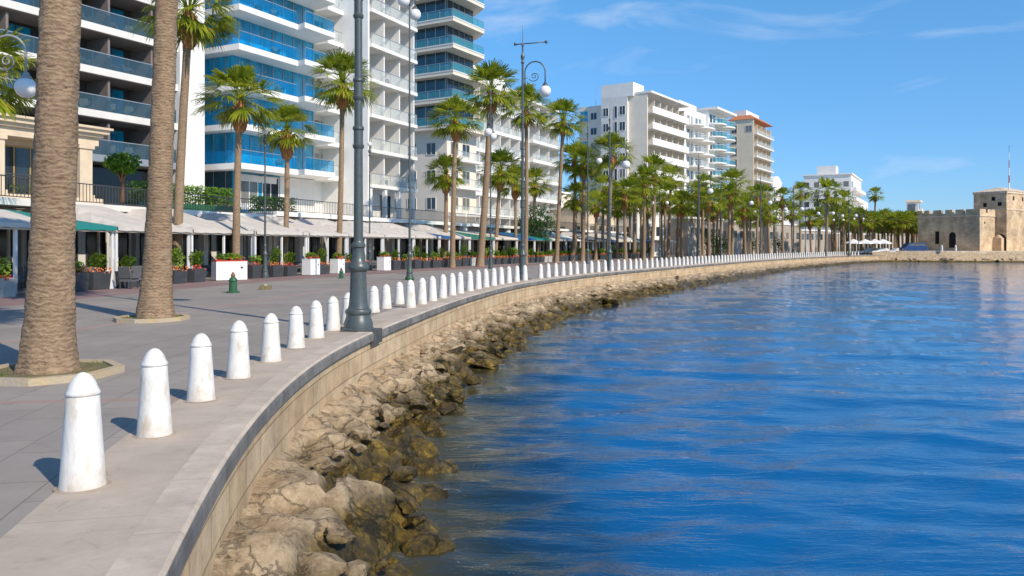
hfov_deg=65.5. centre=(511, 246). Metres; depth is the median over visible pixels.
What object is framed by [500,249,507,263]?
planter
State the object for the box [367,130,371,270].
street lamp
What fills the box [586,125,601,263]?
street lamp
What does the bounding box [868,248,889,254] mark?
parked car
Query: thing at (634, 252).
palm tree
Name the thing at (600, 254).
planter
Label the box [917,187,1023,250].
castle
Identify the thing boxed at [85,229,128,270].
window
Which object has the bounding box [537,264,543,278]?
bollard
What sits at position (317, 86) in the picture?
window
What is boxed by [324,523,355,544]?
boulder
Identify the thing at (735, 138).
window
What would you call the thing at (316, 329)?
bollard
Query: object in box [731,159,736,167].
window
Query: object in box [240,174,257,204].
window
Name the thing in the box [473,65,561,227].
white terraced block
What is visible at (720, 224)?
palm tree
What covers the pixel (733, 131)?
window
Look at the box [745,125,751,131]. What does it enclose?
window
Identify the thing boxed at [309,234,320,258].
window
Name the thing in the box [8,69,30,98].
window
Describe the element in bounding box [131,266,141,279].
wicker armchair
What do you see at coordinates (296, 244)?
restaurant building
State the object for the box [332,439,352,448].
boulder
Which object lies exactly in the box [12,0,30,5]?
window
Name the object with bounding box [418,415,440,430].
boulder
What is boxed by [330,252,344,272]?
white planter box
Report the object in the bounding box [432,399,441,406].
boulder
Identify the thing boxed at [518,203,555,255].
tree
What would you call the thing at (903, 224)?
palm tree
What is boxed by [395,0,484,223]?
glass corner tower
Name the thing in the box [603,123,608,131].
window
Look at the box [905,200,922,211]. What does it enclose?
distant tower block
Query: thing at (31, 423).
promenade
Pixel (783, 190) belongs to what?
palm tree
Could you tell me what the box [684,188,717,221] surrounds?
palm tree
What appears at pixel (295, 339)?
bollard
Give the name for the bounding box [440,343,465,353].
boulder
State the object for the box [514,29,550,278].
street lamp
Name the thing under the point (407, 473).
boulder
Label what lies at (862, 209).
palm tree
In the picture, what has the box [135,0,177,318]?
palm tree
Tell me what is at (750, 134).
peach building
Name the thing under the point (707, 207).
palm tree
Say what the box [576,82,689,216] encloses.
apartment building
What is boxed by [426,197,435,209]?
window
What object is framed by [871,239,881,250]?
parasol
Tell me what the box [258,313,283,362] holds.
bollard
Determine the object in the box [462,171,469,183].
window
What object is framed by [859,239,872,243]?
parasol
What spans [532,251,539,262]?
planter
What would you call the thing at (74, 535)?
quay pavement
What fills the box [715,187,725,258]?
street lamp
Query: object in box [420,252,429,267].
planter
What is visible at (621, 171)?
window
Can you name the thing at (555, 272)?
bollard
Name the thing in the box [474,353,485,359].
boulder
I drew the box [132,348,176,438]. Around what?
bollard
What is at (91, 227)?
awning
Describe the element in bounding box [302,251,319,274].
white planter box
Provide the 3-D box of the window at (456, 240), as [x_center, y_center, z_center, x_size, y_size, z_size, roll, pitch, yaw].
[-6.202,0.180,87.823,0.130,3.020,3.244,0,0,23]
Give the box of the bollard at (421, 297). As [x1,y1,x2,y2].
[417,278,426,304]
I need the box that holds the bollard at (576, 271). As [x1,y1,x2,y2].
[574,262,578,273]
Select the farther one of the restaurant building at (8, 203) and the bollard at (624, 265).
the bollard at (624, 265)
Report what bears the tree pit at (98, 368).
on the promenade
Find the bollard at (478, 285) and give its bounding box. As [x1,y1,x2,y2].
[474,270,481,288]
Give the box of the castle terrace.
[889,249,1023,252]
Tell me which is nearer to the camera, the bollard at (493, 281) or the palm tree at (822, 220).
the bollard at (493, 281)
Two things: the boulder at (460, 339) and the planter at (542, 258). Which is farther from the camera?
the planter at (542, 258)
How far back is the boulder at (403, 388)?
15.22 m
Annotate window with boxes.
[0,227,11,273]
[5,145,33,194]
[8,22,30,51]
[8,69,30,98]
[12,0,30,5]
[27,230,77,269]
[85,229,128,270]
[110,7,124,30]
[110,47,124,72]
[110,88,124,114]
[110,130,124,154]
[140,231,144,265]
[183,232,210,271]
[216,233,243,259]
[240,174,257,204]
[253,233,263,263]
[262,176,278,205]
[283,178,298,207]
[288,236,294,264]
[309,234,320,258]
[314,19,322,27]
[314,52,322,61]
[314,86,321,98]
[314,119,321,134]
[314,152,321,170]
[329,237,343,262]
[374,238,380,259]
[379,195,390,217]
[395,237,407,259]
[407,198,416,209]
[414,171,416,182]
[415,239,425,258]
[426,142,435,154]
[426,170,435,181]
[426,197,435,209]
[433,239,442,258]
[450,141,458,155]
[450,196,458,209]
[455,239,458,255]
[462,144,469,157]
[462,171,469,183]
[462,197,469,210]
[467,240,476,256]
[485,240,489,256]
[498,239,503,257]
[562,241,569,254]
[580,111,587,121]
[590,112,596,119]
[590,128,596,134]
[603,108,608,116]
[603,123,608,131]
[614,106,616,117]
[614,122,616,132]
[614,169,616,180]
[619,106,624,114]
[619,121,624,130]
[619,169,624,177]
[731,125,736,133]
[731,137,736,144]
[731,148,736,155]
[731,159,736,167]
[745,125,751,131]
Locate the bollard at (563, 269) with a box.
[560,262,565,275]
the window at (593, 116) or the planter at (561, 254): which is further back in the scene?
the window at (593, 116)
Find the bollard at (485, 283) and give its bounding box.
[482,269,488,287]
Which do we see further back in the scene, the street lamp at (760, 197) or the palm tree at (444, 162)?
the street lamp at (760, 197)
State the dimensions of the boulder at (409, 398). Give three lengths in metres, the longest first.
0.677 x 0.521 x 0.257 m
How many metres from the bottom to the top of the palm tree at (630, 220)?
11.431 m
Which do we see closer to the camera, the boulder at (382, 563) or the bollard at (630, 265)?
the boulder at (382, 563)
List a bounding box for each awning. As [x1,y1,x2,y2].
[0,209,30,293]
[2,209,116,279]
[75,204,192,285]
[106,209,255,269]
[182,213,308,268]
[253,216,348,264]
[295,219,383,256]
[324,221,415,260]
[370,223,440,259]
[387,233,449,259]
[399,225,470,259]
[420,230,494,258]
[447,230,517,255]
[473,231,535,255]
[492,232,551,256]
[510,233,567,255]
[536,231,580,252]
[561,232,605,254]
[569,236,593,249]
[571,238,615,251]
[588,233,630,254]
[598,234,639,254]
[646,239,663,256]
[658,239,675,255]
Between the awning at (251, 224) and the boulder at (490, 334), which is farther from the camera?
the awning at (251, 224)
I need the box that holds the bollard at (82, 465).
[53,372,111,493]
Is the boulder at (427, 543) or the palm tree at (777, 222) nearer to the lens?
the boulder at (427, 543)
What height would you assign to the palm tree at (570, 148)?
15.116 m
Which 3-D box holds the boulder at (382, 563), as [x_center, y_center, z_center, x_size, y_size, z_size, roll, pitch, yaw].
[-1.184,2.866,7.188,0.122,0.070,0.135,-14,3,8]
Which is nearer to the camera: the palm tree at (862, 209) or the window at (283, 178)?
the window at (283, 178)
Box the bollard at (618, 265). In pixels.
[616,259,620,270]
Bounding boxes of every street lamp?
[0,34,35,97]
[261,124,268,277]
[342,0,373,330]
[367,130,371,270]
[398,0,420,279]
[484,83,496,268]
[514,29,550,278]
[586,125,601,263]
[607,107,629,270]
[651,180,668,259]
[696,155,712,262]
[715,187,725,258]
[745,204,755,253]
[749,170,771,258]
[771,210,781,253]
[783,184,803,255]
[799,204,811,253]
[816,191,834,255]
[832,206,843,251]
[841,198,857,255]
[853,205,863,254]
[862,207,870,254]
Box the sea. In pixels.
[382,262,1023,575]
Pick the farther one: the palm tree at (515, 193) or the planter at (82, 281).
the palm tree at (515, 193)
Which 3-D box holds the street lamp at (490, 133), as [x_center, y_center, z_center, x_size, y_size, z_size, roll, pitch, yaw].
[-1.661,-5.700,62.000,0.620,14.900,3.020,0,0,7]
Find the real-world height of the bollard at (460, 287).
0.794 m
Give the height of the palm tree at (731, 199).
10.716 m
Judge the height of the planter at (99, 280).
1.641 m
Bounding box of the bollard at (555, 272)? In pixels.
[552,263,558,276]
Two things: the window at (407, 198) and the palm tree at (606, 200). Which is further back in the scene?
the palm tree at (606, 200)
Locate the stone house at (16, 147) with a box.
[0,112,113,203]
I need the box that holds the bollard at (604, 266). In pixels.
[603,260,606,271]
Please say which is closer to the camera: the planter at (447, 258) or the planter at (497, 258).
the planter at (447, 258)
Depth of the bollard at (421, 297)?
23.92 m
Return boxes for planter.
[0,257,17,297]
[75,259,90,291]
[86,251,111,289]
[115,255,139,287]
[172,245,187,283]
[186,250,206,282]
[247,254,262,278]
[267,247,283,276]
[283,251,297,275]
[317,246,329,274]
[343,253,351,272]
[390,250,400,269]
[401,254,412,268]
[412,244,421,268]
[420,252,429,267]
[429,251,439,267]
[436,248,446,267]
[443,251,449,266]
[455,252,461,266]
[459,244,468,265]
[466,250,475,265]
[485,248,488,264]
[487,247,494,264]
[494,249,501,264]
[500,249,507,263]
[506,247,513,263]
[512,247,518,263]
[528,248,534,262]
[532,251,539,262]
[538,251,544,261]
[543,251,547,261]
[547,250,552,261]
[551,249,554,261]
[559,251,564,260]
[563,251,568,260]
[567,251,573,260]
[577,246,580,259]
[598,249,602,258]
[602,247,605,258]
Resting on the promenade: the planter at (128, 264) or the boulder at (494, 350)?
the planter at (128, 264)
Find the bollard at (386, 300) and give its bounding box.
[380,284,392,308]
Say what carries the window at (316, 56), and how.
in the glass hotel
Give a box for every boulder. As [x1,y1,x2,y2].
[240,507,260,518]
[261,572,281,575]
[296,463,309,469]
[304,414,340,437]
[313,455,336,474]
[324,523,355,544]
[331,449,344,459]
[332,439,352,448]
[343,564,367,575]
[348,428,366,442]
[352,443,366,452]
[357,410,374,419]
[358,387,389,403]
[361,433,371,443]
[363,392,371,397]
[368,380,401,392]
[370,431,379,437]
[373,558,387,569]
[377,364,415,379]
[378,403,393,415]
[379,422,389,429]
[380,407,402,421]
[380,409,392,419]
[381,475,414,484]
[383,412,394,424]
[387,557,399,563]
[389,465,417,481]
[390,390,399,395]
[394,407,407,425]
[395,385,409,391]
[396,497,418,515]
[399,532,455,555]
[400,355,444,371]
[404,394,429,408]
[409,401,429,409]
[411,409,420,415]
[411,516,426,526]
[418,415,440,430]
[419,384,435,392]
[420,347,429,353]
[421,355,430,359]
[426,377,437,383]
[427,394,434,399]
[430,374,448,384]
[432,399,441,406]
[436,354,448,360]
[436,402,457,413]
[440,335,459,342]
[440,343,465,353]
[440,410,447,415]
[442,392,465,402]
[443,372,450,382]
[445,366,454,374]
[449,389,461,399]
[453,335,464,341]
[461,326,474,331]
[464,322,474,328]
[464,340,476,343]
[464,343,480,353]
[466,358,475,364]
[466,376,480,385]
[468,359,498,368]
[469,350,505,363]
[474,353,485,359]
[475,324,488,330]
[477,345,488,352]
[484,319,496,323]
[486,332,495,336]
[487,313,504,316]
[487,343,502,350]
[489,322,513,333]
[489,346,501,354]
[491,316,503,321]
[495,353,505,358]
[501,335,510,341]
[514,327,533,335]
[518,315,533,324]
[538,316,557,323]
[539,298,553,304]
[554,312,567,316]
[555,305,567,310]
[564,312,575,315]
[582,287,600,291]
[589,296,601,300]
[601,297,618,304]
[603,286,611,290]
[606,283,618,288]
[610,290,621,294]
[632,279,643,283]
[640,285,649,289]
[652,283,661,288]
[674,275,684,279]
[695,277,707,281]
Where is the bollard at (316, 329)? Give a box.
[307,300,325,338]
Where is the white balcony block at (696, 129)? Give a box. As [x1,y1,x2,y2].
[677,100,714,210]
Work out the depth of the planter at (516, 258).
81.18 m
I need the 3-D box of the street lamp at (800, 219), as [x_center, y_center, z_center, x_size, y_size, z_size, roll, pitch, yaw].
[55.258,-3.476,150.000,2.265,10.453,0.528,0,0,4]
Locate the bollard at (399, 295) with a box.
[393,282,404,304]
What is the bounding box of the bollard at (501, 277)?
[498,267,504,284]
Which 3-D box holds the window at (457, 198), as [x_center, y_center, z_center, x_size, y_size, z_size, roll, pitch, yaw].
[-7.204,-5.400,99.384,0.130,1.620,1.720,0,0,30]
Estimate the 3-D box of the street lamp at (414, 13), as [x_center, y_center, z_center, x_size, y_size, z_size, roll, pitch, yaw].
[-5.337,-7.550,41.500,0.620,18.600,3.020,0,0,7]
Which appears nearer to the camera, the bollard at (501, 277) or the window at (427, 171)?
the bollard at (501, 277)
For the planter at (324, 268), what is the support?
on the promenade
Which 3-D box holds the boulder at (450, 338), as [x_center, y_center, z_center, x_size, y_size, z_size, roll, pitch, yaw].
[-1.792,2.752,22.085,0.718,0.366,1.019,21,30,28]
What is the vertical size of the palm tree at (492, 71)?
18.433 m
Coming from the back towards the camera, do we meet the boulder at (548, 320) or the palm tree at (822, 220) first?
the palm tree at (822, 220)
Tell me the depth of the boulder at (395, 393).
14.71 m
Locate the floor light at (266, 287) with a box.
[259,284,271,289]
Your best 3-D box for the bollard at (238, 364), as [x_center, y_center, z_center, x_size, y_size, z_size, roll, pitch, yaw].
[-3.633,1.363,10.584,0.378,0.760,0.378,1,-1,-27]
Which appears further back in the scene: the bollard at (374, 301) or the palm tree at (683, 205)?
the palm tree at (683, 205)
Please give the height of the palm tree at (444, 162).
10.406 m
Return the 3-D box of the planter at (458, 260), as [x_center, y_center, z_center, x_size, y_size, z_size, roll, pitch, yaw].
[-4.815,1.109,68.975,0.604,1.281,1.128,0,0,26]
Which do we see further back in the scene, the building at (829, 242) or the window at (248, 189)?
the building at (829, 242)
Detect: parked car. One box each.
[857,248,875,254]
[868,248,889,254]
[889,248,898,251]
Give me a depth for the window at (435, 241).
83.66 m
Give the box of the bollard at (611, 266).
[610,260,613,270]
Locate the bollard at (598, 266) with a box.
[596,260,600,271]
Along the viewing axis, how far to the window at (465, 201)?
101.55 m
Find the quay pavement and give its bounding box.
[0,255,845,575]
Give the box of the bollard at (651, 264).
[650,258,653,267]
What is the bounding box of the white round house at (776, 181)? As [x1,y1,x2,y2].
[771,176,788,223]
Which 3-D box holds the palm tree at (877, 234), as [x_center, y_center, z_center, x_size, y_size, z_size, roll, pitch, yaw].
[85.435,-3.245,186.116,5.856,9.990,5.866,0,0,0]
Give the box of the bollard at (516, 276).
[513,266,519,281]
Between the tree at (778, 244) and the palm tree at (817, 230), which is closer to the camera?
the tree at (778, 244)
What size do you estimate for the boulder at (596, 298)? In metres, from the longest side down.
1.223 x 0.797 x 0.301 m
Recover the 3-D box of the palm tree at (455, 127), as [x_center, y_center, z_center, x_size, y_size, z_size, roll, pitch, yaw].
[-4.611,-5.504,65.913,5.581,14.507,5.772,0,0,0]
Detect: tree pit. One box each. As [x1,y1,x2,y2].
[0,359,124,386]
[113,314,189,322]
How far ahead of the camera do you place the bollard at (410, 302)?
22.54 m
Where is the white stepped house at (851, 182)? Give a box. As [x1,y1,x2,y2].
[792,166,867,233]
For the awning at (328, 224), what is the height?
3.750 m
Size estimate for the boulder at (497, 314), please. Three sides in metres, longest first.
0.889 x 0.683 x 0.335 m
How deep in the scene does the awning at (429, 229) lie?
72.14 m
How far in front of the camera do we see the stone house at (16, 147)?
40.75 m
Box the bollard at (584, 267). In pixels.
[581,261,586,273]
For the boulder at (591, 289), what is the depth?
47.90 m
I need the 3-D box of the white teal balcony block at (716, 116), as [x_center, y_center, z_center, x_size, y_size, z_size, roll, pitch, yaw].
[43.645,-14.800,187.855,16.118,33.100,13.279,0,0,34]
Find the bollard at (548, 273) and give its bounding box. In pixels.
[545,263,550,277]
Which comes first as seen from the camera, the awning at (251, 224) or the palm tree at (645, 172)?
the awning at (251, 224)
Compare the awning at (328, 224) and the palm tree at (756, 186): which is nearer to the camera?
the awning at (328, 224)
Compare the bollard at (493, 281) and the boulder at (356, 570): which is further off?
the bollard at (493, 281)
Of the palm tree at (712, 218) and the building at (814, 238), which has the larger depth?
the building at (814, 238)
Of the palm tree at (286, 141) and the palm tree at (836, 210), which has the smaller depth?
the palm tree at (286, 141)
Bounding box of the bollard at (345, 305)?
[340,293,349,323]
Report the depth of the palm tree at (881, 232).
181.63 m
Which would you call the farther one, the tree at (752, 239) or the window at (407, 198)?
the tree at (752, 239)
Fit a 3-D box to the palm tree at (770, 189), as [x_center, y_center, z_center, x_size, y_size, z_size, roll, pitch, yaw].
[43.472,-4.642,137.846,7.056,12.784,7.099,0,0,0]
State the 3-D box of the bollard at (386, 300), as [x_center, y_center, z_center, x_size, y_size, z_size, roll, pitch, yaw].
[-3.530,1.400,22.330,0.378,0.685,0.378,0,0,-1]
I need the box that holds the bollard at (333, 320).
[324,296,340,330]
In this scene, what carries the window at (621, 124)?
in the apartment building at (647, 122)
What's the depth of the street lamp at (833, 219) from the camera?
157.94 m
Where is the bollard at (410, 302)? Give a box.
[404,280,416,307]
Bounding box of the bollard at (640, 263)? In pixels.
[638,258,642,268]
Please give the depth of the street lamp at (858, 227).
164.96 m
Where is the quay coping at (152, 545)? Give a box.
[106,255,852,575]
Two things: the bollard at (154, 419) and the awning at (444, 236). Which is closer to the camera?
the bollard at (154, 419)
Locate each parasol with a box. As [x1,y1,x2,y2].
[845,239,861,254]
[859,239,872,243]
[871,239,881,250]
[879,239,891,247]
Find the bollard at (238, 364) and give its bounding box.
[223,320,252,379]
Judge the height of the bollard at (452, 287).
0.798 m
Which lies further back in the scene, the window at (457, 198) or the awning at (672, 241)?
the awning at (672, 241)
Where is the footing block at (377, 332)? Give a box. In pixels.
[339,328,381,344]
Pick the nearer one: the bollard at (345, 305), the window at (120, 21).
the bollard at (345, 305)
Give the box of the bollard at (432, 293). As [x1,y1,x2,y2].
[427,276,436,300]
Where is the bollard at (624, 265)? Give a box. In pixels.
[622,259,625,269]
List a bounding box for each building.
[0,0,204,205]
[0,174,30,273]
[16,183,146,281]
[131,192,275,274]
[241,197,372,269]
[350,206,467,266]
[455,214,510,256]
[498,218,572,257]
[549,207,613,230]
[560,223,622,254]
[561,192,571,206]
[614,209,666,255]
[667,217,723,255]
[723,221,759,253]
[728,110,773,220]
[764,223,798,253]
[801,229,830,252]
[828,233,865,252]
[865,234,915,248]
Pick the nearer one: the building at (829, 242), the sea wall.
the sea wall
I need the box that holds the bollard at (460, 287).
[456,272,464,293]
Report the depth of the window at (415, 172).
100.37 m
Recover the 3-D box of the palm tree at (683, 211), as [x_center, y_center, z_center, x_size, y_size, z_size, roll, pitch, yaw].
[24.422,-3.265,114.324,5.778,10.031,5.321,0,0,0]
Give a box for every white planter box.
[211,253,247,279]
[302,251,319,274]
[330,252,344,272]
[377,251,390,270]
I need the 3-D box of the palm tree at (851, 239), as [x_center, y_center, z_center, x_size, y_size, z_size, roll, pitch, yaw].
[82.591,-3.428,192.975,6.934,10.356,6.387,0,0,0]
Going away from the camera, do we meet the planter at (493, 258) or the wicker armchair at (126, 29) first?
the wicker armchair at (126, 29)
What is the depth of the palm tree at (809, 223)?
149.64 m
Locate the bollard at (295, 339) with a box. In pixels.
[285,306,306,348]
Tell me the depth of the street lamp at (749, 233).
127.93 m
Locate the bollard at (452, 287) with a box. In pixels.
[447,273,456,295]
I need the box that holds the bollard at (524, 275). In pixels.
[521,265,528,280]
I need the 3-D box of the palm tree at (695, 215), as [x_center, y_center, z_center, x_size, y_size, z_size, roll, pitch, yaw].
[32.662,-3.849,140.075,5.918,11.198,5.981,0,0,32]
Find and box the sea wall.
[180,256,878,575]
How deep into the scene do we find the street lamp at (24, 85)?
23.89 m
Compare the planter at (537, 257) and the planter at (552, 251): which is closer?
the planter at (537, 257)
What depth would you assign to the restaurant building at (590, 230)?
123.41 m
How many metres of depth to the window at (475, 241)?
92.08 m
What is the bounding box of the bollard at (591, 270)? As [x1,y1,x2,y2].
[589,261,593,272]
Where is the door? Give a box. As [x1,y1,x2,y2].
[949,232,955,247]
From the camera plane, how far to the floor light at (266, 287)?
32.15 m
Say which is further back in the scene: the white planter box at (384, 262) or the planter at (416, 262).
the planter at (416, 262)
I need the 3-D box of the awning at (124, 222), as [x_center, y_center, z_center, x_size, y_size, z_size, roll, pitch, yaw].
[-19.230,-0.125,37.900,5.450,3.750,5.315,0,0,12]
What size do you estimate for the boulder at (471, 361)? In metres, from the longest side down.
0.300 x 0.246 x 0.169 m
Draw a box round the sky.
[473,0,1023,233]
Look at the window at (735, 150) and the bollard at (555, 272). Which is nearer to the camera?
the bollard at (555, 272)
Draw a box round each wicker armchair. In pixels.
[9,267,25,290]
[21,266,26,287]
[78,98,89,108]
[80,55,90,64]
[81,13,90,21]
[83,267,97,271]
[111,22,117,28]
[111,64,118,70]
[111,103,118,112]
[111,145,117,153]
[117,267,139,288]
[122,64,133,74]
[123,106,133,115]
[123,147,133,155]
[124,25,133,32]
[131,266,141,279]
[202,264,210,270]
[253,2,262,10]
[269,9,278,16]
[270,46,280,54]
[273,121,281,129]
[274,84,284,92]
[275,158,283,166]
[293,261,301,272]
[371,259,376,268]
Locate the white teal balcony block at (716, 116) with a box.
[696,106,736,220]
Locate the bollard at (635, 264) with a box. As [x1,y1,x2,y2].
[634,259,637,268]
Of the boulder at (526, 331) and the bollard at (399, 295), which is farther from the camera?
the boulder at (526, 331)
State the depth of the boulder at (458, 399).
16.10 m
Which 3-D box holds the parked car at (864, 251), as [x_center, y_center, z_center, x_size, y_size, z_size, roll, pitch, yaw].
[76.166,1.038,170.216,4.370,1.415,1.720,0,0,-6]
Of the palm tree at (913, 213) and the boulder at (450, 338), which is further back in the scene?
the palm tree at (913, 213)
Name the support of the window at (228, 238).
in the restaurant building at (209, 246)
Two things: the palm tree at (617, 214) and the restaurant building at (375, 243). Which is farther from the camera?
the palm tree at (617, 214)
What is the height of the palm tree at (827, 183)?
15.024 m
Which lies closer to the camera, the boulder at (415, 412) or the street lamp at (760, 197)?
the boulder at (415, 412)
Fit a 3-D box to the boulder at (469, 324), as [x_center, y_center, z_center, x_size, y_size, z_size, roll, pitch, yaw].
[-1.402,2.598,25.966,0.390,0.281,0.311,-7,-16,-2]
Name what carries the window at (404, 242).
in the restaurant building at (375, 243)
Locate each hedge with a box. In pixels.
[125,181,240,212]
[249,195,296,211]
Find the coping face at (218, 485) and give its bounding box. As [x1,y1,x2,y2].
[166,255,879,575]
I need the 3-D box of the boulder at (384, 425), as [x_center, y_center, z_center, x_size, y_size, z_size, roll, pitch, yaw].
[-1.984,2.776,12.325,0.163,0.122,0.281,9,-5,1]
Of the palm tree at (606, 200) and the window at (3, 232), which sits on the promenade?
the palm tree at (606, 200)
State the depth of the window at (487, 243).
95.28 m
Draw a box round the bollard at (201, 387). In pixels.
[183,333,218,402]
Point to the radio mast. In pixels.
(1009, 179)
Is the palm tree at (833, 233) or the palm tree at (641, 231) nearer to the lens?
the palm tree at (641, 231)
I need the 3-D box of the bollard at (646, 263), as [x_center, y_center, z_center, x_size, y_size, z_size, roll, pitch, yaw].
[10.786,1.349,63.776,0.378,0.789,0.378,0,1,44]
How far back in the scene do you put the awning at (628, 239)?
126.31 m
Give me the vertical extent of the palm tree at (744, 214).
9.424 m
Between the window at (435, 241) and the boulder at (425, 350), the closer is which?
the boulder at (425, 350)
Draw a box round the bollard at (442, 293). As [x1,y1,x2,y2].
[438,274,446,297]
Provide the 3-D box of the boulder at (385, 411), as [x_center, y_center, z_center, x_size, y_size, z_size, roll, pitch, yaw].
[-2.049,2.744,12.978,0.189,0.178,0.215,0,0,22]
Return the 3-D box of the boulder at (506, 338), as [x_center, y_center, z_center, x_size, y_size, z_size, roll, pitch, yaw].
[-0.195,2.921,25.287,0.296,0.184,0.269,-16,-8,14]
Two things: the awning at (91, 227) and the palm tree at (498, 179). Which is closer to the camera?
the awning at (91, 227)
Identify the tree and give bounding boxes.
[0,26,36,123]
[13,0,81,374]
[102,151,142,201]
[128,0,242,269]
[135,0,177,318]
[189,62,289,259]
[252,103,322,264]
[304,47,379,253]
[421,151,467,257]
[424,94,486,267]
[459,58,524,265]
[474,147,524,250]
[494,163,537,256]
[497,81,554,263]
[511,217,539,249]
[518,167,553,248]
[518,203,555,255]
[541,97,590,262]
[553,137,595,260]
[556,181,596,260]
[563,143,605,260]
[563,181,595,228]
[579,189,613,259]
[586,130,639,261]
[586,173,624,253]
[593,187,616,207]
[597,238,613,248]
[598,178,645,260]
[600,190,638,258]
[613,174,658,258]
[626,190,642,248]
[627,164,667,259]
[634,152,677,259]
[636,186,656,257]
[636,198,658,250]
[647,181,680,258]
[649,194,673,256]
[658,163,687,257]
[666,189,696,258]
[671,189,692,229]
[671,195,693,256]
[681,180,709,256]
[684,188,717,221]
[688,203,706,255]
[690,172,720,257]
[690,186,727,259]
[694,231,715,255]
[704,212,723,255]
[709,167,754,255]
[712,188,736,255]
[712,189,728,256]
[712,236,727,253]
[716,182,746,256]
[719,204,741,221]
[727,194,761,254]
[734,193,754,255]
[734,215,755,254]
[739,204,755,253]
[742,234,759,255]
[745,182,772,253]
[747,183,784,253]
[751,209,775,247]
[752,201,783,253]
[758,212,770,253]
[769,207,788,254]
[770,236,787,254]
[771,186,796,252]
[779,202,806,252]
[784,208,801,219]
[788,181,811,254]
[795,208,821,255]
[807,176,848,251]
[810,205,833,253]
[812,212,824,254]
[823,206,847,251]
[823,215,832,252]
[824,204,840,251]
[831,189,857,253]
[833,207,856,252]
[836,213,841,250]
[846,214,867,238]
[847,208,864,251]
[848,206,873,254]
[848,210,873,254]
[848,227,852,252]
[861,210,885,247]
[863,216,870,253]
[865,186,884,247]
[868,214,884,247]
[869,214,892,247]
[873,207,892,247]
[880,212,903,249]
[881,211,908,247]
[887,230,903,247]
[888,210,916,246]
[894,210,902,247]
[898,216,917,242]
[904,210,917,242]
[904,210,917,242]
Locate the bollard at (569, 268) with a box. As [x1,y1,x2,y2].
[568,262,572,274]
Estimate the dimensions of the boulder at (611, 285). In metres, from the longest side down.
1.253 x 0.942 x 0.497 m
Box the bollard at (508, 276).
[505,266,511,282]
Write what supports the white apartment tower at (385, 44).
on the promenade
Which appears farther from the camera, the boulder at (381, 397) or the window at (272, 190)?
the window at (272, 190)
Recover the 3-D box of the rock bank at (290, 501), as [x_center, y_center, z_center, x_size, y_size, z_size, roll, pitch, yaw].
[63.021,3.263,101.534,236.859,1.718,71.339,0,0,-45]
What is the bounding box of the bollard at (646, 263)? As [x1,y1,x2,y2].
[645,258,648,267]
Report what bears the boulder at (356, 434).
on the rock bank at (290, 501)
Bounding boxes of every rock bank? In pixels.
[210,259,897,575]
[872,251,1023,261]
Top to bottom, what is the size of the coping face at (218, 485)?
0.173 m
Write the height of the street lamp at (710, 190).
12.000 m
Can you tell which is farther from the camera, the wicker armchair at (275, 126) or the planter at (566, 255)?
the planter at (566, 255)
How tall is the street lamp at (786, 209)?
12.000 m
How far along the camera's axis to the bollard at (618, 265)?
57.46 m
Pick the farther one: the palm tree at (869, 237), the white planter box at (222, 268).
the palm tree at (869, 237)
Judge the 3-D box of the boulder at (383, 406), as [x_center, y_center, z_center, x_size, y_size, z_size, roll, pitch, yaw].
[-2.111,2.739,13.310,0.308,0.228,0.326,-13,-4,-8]
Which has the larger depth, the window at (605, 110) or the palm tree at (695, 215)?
the window at (605, 110)
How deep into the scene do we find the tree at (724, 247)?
127.78 m
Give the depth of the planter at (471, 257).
71.50 m
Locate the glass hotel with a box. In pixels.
[205,0,342,213]
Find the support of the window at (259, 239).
in the restaurant building at (296, 244)
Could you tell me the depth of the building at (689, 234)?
151.69 m
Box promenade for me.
[0,253,870,538]
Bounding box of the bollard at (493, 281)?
[490,268,496,285]
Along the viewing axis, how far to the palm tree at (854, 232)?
181.31 m
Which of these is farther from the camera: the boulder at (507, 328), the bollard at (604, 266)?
the bollard at (604, 266)
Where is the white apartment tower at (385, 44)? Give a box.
[320,0,417,259]
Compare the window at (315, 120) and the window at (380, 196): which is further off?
the window at (380, 196)
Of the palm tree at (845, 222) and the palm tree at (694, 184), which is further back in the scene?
the palm tree at (845, 222)
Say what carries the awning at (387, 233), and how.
on the promenade
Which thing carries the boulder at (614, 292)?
on the rock bank at (290, 501)
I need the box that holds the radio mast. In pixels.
[1008,166,1009,189]
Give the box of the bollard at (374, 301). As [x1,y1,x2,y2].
[369,286,379,312]
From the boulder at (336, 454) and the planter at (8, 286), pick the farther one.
the planter at (8, 286)
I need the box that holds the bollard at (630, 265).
[628,259,632,269]
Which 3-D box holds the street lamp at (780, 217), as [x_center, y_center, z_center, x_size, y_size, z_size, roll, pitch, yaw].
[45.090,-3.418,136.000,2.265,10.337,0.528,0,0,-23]
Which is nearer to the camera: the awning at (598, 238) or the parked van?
the awning at (598, 238)
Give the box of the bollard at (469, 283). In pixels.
[466,270,473,290]
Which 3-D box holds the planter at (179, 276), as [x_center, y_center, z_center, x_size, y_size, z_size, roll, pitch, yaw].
[-15.739,0.802,37.394,0.595,1.896,1.116,0,0,10]
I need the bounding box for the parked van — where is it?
[899,243,926,250]
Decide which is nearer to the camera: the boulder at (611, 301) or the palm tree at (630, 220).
the boulder at (611, 301)
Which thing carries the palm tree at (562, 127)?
on the promenade
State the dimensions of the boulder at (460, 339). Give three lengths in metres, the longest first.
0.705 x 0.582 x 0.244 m
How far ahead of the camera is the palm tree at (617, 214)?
112.17 m

